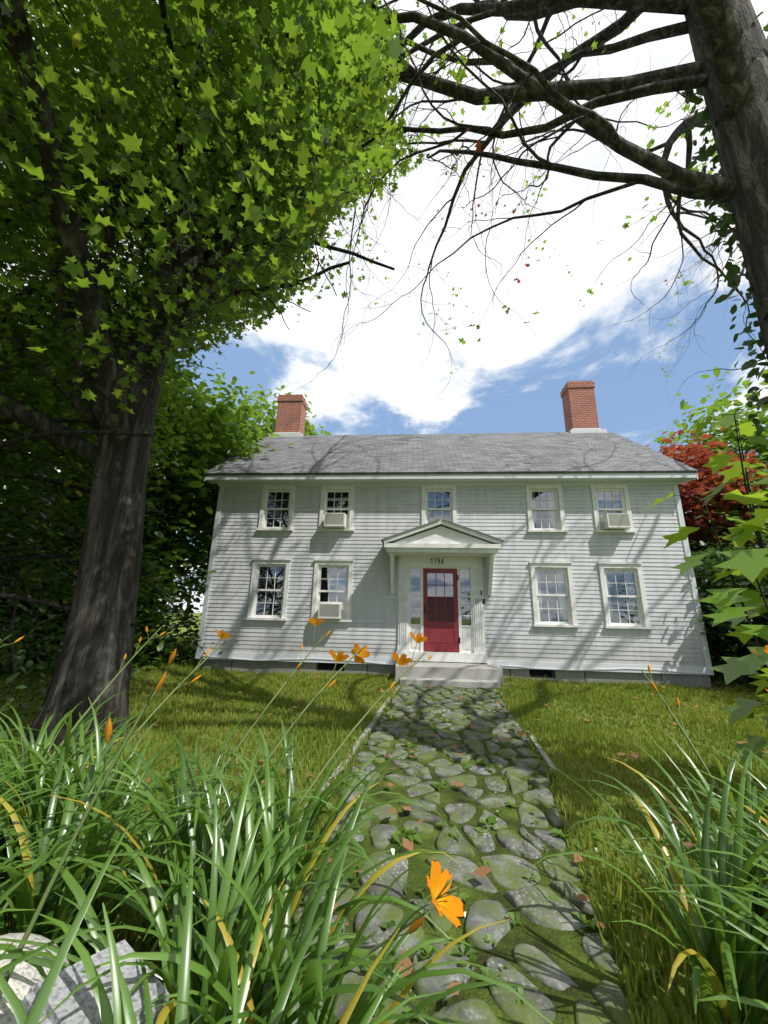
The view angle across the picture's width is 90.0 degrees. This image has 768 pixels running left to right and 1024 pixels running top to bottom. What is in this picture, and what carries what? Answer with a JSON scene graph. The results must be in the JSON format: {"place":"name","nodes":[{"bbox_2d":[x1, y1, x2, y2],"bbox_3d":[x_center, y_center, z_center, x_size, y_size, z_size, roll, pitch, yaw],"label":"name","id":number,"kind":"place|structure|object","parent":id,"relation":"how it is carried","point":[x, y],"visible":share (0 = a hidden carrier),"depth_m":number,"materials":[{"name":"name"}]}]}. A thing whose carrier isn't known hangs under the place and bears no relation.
{"place":"outdoors","nodes":[
{"label":"outdoors","id":0,"kind":"place"},
{"bbox_2d":[0,664,767,731],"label":"grass","id":1,"kind":"structure","parent":0,"point":[625,702],"depth_m":6.76,"materials":[{"name":"green plant"}]},
{"bbox_2d":[0,613,767,1023],"bbox_3d":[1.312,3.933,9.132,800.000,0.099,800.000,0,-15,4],"label":"ground","id":2,"kind":"structure","parent":0,"point":[660,1009],"depth_m":3.50,"materials":[{"name":"green plant"}]},
{"bbox_2d":[0,490,61,670],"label":"leaves","id":3,"kind":"object","parent":2,"relation":"on","point":[4,574],"visible":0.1,"depth_m":8.32,"materials":[{"name":"green plant"}]},
{"bbox_2d":[0,933,69,1023],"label":"pale boulder","id":4,"kind":"object","parent":2,"relation":"on","point":[24,977],"visible":0.27,"depth_m":1.05,"materials":[{"name":"stone"}]},
{"bbox_2d":[13,939,169,1023],"bbox_3d":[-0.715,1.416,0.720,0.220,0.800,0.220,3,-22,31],"label":"rock","id":5,"kind":"object","parent":2,"relation":"on","point":[79,1006],"visible":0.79,"depth_m":0.83,"materials":[{"name":"grey stone"}]},
{"bbox_2d":[0,494,190,668],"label":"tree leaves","id":6,"kind":"object","parent":2,"relation":"on","point":[140,601],"visible":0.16,"depth_m":9.02,"materials":[{"name":"green plant"}]},
{"bbox_2d":[0,466,216,679],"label":"hedge","id":7,"kind":"object","parent":2,"relation":"on","point":[157,646],"visible":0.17,"depth_m":10.55,"materials":[{"name":"green plant"}]},
{"bbox_2d":[0,312,237,771],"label":"trees","id":8,"kind":"object","parent":2,"relation":"on","point":[39,576],"depth_m":4.88,"materials":[{"name":"green plant"}]},
{"bbox_2d":[138,392,233,656],"bbox_3d":[-7.218,0.389,12.767,4.902,8.395,4.029,8,-17,-24],"label":"tree","id":9,"kind":"object","parent":2,"relation":"on","point":[173,481],"visible":0.13,"depth_m":12.76,"materials":[{"name":"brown plant"}]},
{"bbox_2d":[12,346,295,579],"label":"tree leaves","id":10,"kind":"object","parent":9,"relation":"attached to","point":[195,453],"visible":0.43,"depth_m":11.82,"materials":[{"name":"green plant"}]},
{"bbox_2d":[165,531,210,620],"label":"tree leaves","id":11,"kind":"object","parent":2,"relation":"on","point":[203,582],"depth_m":58.59,"materials":[{"name":"green plant"}]},
{"bbox_2d":[0,0,423,754],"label":"maple","id":12,"kind":"object","parent":2,"relation":"on","point":[241,110],"depth_m":4.31,"materials":[{"name":"green plant"}]},
{"bbox_2d":[0,691,552,1023],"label":"daylily leaves","id":13,"kind":"object","parent":2,"relation":"on","point":[254,966],"visible":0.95,"depth_m":1.31,"materials":[{"name":"green plant"}]},
{"bbox_2d":[0,616,767,1023],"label":"flower stems","id":14,"kind":"object","parent":2,"relation":"on","point":[58,870],"visible":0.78,"depth_m":1.60,"materials":[{"name":"green plant"}]},
{"bbox_2d":[14,618,767,934],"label":"orange flowers","id":15,"kind":"object","parent":14,"relation":"on","point":[450,908],"visible":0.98,"depth_m":1.12,"materials":[{"name":"orange plant"}]},
{"bbox_2d":[18,674,767,1008],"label":"dead leaves","id":16,"kind":"object","parent":2,"relation":"on","point":[482,872],"visible":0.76,"depth_m":2.67,"materials":[{"name":"brown plant"}]},
{"bbox_2d":[23,0,767,425],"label":"bare tree","id":17,"kind":"object","parent":2,"relation":"on","point":[727,70],"depth_m":4.46,"materials":[{"name":"brown wood"}]},
{"bbox_2d":[170,1,729,398],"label":"leaves","id":18,"kind":"object","parent":17,"relation":"on","point":[461,74],"visible":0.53,"depth_m":7.36,"materials":[{"name":"green plant"}]},
{"bbox_2d":[680,11,767,495],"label":"trunk ivy","id":19,"kind":"object","parent":17,"relation":"attached to","point":[723,225],"visible":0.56,"depth_m":3.90,"materials":[{"name":"green plant"}]},
{"bbox_2d":[300,683,556,821],"bbox_3d":[0.852,2.870,5.116,2.058,0.145,5.680,-1,-15,9],"label":"path edging","id":20,"kind":"object","parent":2,"relation":"on","point":[547,760],"visible":0.29,"depth_m":4.17,"materials":[{"name":"stone"}]},
{"bbox_2d":[132,641,755,687],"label":"grass","id":21,"kind":"structure","parent":2,"relation":"on","point":[196,663],"depth_m":9.95,"materials":[{"name":"green plant"}]},
{"bbox_2d":[395,661,503,687],"bbox_3d":[1.403,3.829,8.472,2.280,0.820,1.368,0,-15,4],"label":"granite step","id":22,"kind":"object","parent":2,"relation":"on","point":[464,675],"visible":0.36,"depth_m":8.20,"materials":[{"name":"grey stone"}]},
{"bbox_2d":[198,659,711,687],"bbox_3d":[1.600,4.797,12.200,12.140,0.900,6.340,0,-15,4],"label":"foundation","id":23,"kind":"object","parent":2,"relation":"on","point":[688,680],"visible":0.21,"depth_m":9.07,"materials":[{"name":"grey concrete"}]},
{"bbox_2d":[319,663,551,676],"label":"basement windows","id":24,"kind":"structure","parent":23,"relation":"attached to","point":[532,672],"depth_m":9.31,"materials":[{"name":"black glass"}]},
{"bbox_2d":[256,492,643,652],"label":"window","id":25,"kind":"structure","parent":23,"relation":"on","point":[551,588],"depth_m":10.08,"materials":[{"name":"black"}]},
{"bbox_2d":[532,492,638,622],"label":"curtains","id":26,"kind":"object","parent":25,"relation":"attached to","point":[630,589],"visible":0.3,"depth_m":9.59,"materials":[{"name":"white fabric"}]},
{"bbox_2d":[202,486,705,666],"bbox_3d":[1.688,0.788,13.271,12.200,7.400,6.416,0,-15,4],"label":"siding","id":27,"kind":"object","parent":23,"relation":"on","point":[671,638],"visible":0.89,"depth_m":9.71,"materials":[{"name":"white wood"}]},
{"bbox_2d":[390,553,493,594],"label":"hood brackets","id":28,"kind":"object","parent":27,"relation":"attached to","point":[489,564],"visible":1,"depth_m":9.41,"materials":[{"name":"white wood"}]},
{"bbox_2d":[383,520,501,556],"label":"hood door","id":29,"kind":"structure","parent":27,"relation":"attached to","point":[443,538],"depth_m":9.28,"materials":[{"name":"grey wood"}]},
{"bbox_2d":[381,519,503,545],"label":"hood roof","id":30,"kind":"structure","parent":29,"relation":"on","point":[437,520],"depth_m":9.28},
{"bbox_2d":[245,485,653,662],"bbox_3d":[1.429,1.422,9.819,9.870,4.490,0.230,0,-15,4],"label":"window and door trim","id":31,"kind":"structure","parent":27,"relation":"attached to","point":[472,647],"depth_m":9.73,"materials":[{"name":"white wood"}]},
{"bbox_2d":[423,573,452,650],"bbox_3d":[1.411,2.431,9.604,0.860,2.010,0.040,0,-15,4],"label":"door window","id":32,"kind":"structure","parent":31,"relation":"attached to","point":[435,588],"depth_m":9.74,"materials":[{"name":"clear glass"}]},
{"bbox_2d":[423,568,458,651],"bbox_3d":[1.405,2.408,9.526,0.852,2.003,0.033,0,-15,4],"label":"storm door","id":33,"kind":"structure","parent":31,"relation":"attached to","point":[441,636],"depth_m":9.40,"materials":[{"name":"red wood"}]},
{"bbox_2d":[428,597,453,621],"bbox_3d":[1.405,2.410,9.525,0.642,0.589,0.001,0,-15,4],"label":"screen door","id":34,"kind":"structure","parent":31,"relation":"attached to","point":[447,604],"depth_m":9.52,"materials":[{"name":"black"}]},
{"bbox_2d":[424,558,484,642],"bbox_3d":[1.748,2.174,9.521,1.496,2.058,0.054,0,-15,5],"label":"door hardware","id":35,"kind":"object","parent":31,"relation":"attached to","point":[442,562],"depth_m":9.51,"materials":[{"name":"black metal"}]},
{"bbox_2d":[317,513,630,618],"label":"air conditioning units","id":36,"kind":"object","parent":31,"relation":"attached to","point":[604,521],"visible":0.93,"depth_m":9.64},
{"bbox_2d":[320,514,629,616],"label":"ac grilles","id":37,"kind":"object","parent":36,"relation":"attached to","point":[330,611],"visible":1,"depth_m":9.49,"materials":[{"name":"grey plastic"}]},
{"bbox_2d":[204,432,697,475],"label":"roof","id":38,"kind":"structure","parent":27,"relation":"on","point":[518,453],"depth_m":11.41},
{"bbox_2d":[275,381,598,435],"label":"chimneys","id":39,"kind":"object","parent":38,"relation":"on","point":[579,404],"visible":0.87,"depth_m":14.37,"materials":[{"name":"brick"}]},
{"bbox_2d":[269,428,606,436],"bbox_3d":[1.801,-2.797,14.489,12.310,0.340,0.835,0,-15,4],"label":"chimney flashing","id":40,"kind":"object","parent":38,"relation":"on","point":[572,430],"visible":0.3,"depth_m":13.82,"materials":[{"name":"grey metal"}]},
{"bbox_2d":[195,473,713,674],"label":"house trim boards","id":41,"kind":"object","parent":27,"relation":"on","point":[673,480],"visible":0.8,"depth_m":9.90,"materials":[{"name":"white wood"}]},
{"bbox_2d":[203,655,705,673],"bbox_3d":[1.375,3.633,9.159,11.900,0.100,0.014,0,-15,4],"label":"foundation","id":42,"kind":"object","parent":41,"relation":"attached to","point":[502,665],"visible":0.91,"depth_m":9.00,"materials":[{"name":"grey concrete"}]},
{"bbox_2d":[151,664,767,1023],"bbox_3d":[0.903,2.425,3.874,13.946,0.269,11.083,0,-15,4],"label":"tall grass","id":43,"kind":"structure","parent":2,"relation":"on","point":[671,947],"depth_m":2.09,"materials":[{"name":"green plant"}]},
{"bbox_2d":[290,685,652,1023],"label":"path soil","id":44,"kind":"structure","parent":2,"relation":"on","point":[563,950],"depth_m":2.10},
{"bbox_2d":[292,684,633,1023],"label":"path stones","id":45,"kind":"object","parent":44,"relation":"on","point":[530,902],"visible":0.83,"depth_m":2.21,"materials":[{"name":"grey stone"}]},
{"bbox_2d":[303,685,660,1023],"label":"path weeds","id":46,"kind":"object","parent":44,"relation":"on","point":[428,950],"visible":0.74,"depth_m":2.44,"materials":[{"name":"green plant"}]},
{"bbox_2d":[523,730,767,1023],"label":"daylily leaves","id":47,"kind":"object","parent":2,"relation":"on","point":[728,918],"visible":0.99,"depth_m":1.44,"materials":[{"name":"green plant"}]},
{"bbox_2d":[643,403,767,763],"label":"sapling","id":48,"kind":"object","parent":2,"relation":"on","point":[751,565],"depth_m":2.91,"materials":[{"name":"green plant"}]},
{"bbox_2d":[645,427,767,586],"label":"red maple","id":49,"kind":"object","parent":2,"relation":"on","point":[699,486],"depth_m":12.66,"materials":[{"name":"red plant"}]},
{"bbox_2d":[685,433,767,594],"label":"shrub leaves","id":50,"kind":"object","parent":49,"relation":"attached to","point":[726,532],"depth_m":12.21,"materials":[{"name":"green plant"}]},
{"bbox_2d":[688,533,767,682],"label":"shrub leaves","id":51,"kind":"object","parent":2,"relation":"on","point":[712,640],"depth_m":9.25,"materials":[{"name":"green plant"}]},
{"bbox_2d":[689,512,767,691],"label":"hedge","id":52,"kind":"object","parent":2,"relation":"on","point":[741,679],"visible":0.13,"depth_m":9.37,"materials":[{"name":"green plant"}]},
{"bbox_3d":[-9.929,-0.778,8.512,4.914,8.314,5.726,0,-15,4],"label":"tree wood","id":53,"kind":"object","parent":2,"relation":"on","visible":0},
{"bbox_2d":[0,284,169,570],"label":"tree leaves","id":54,"kind":"object","parent":53,"relation":"on","point":[68,454],"visible":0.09,"depth_m":8.76,"materials":[{"name":"green plant"}]},
{"bbox_3d":[-5.251,0.679,17.674,4.205,10.449,4.664,0,-15,4],"label":"tree wood","id":55,"kind":"object","parent":2,"relation":"on","visible":0},
{"bbox_2d":[169,362,330,550],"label":"tree leaves","id":56,"kind":"object","parent":55,"relation":"attached to","point":[308,426],"visible":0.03,"depth_m":16.50,"materials":[{"name":"green plant"}]},
{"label":"tree wood","id":57,"kind":"object","parent":2,"relation":"on","visible":0},
{"bbox_2d":[2,368,214,550],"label":"tree leaves","id":58,"kind":"object","parent":57,"relation":"attached to","point":[179,379],"depth_m":16.23,"materials":[{"name":"green plant"}]},
{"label":"tree wood","id":59,"kind":"object","parent":2,"relation":"on","visible":0},
{"bbox_2d":[651,367,767,545],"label":"tree leaves","id":60,"kind":"object","parent":59,"relation":"attached to","point":[728,434],"visible":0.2,"depth_m":16.77,"materials":[{"name":"green plant"}]},
{"bbox_2d":[2,0,767,612],"label":"sky","id":61,"kind":"structure","parent":0,"point":[386,393],"materials":[{"name":"white"}]}
]}

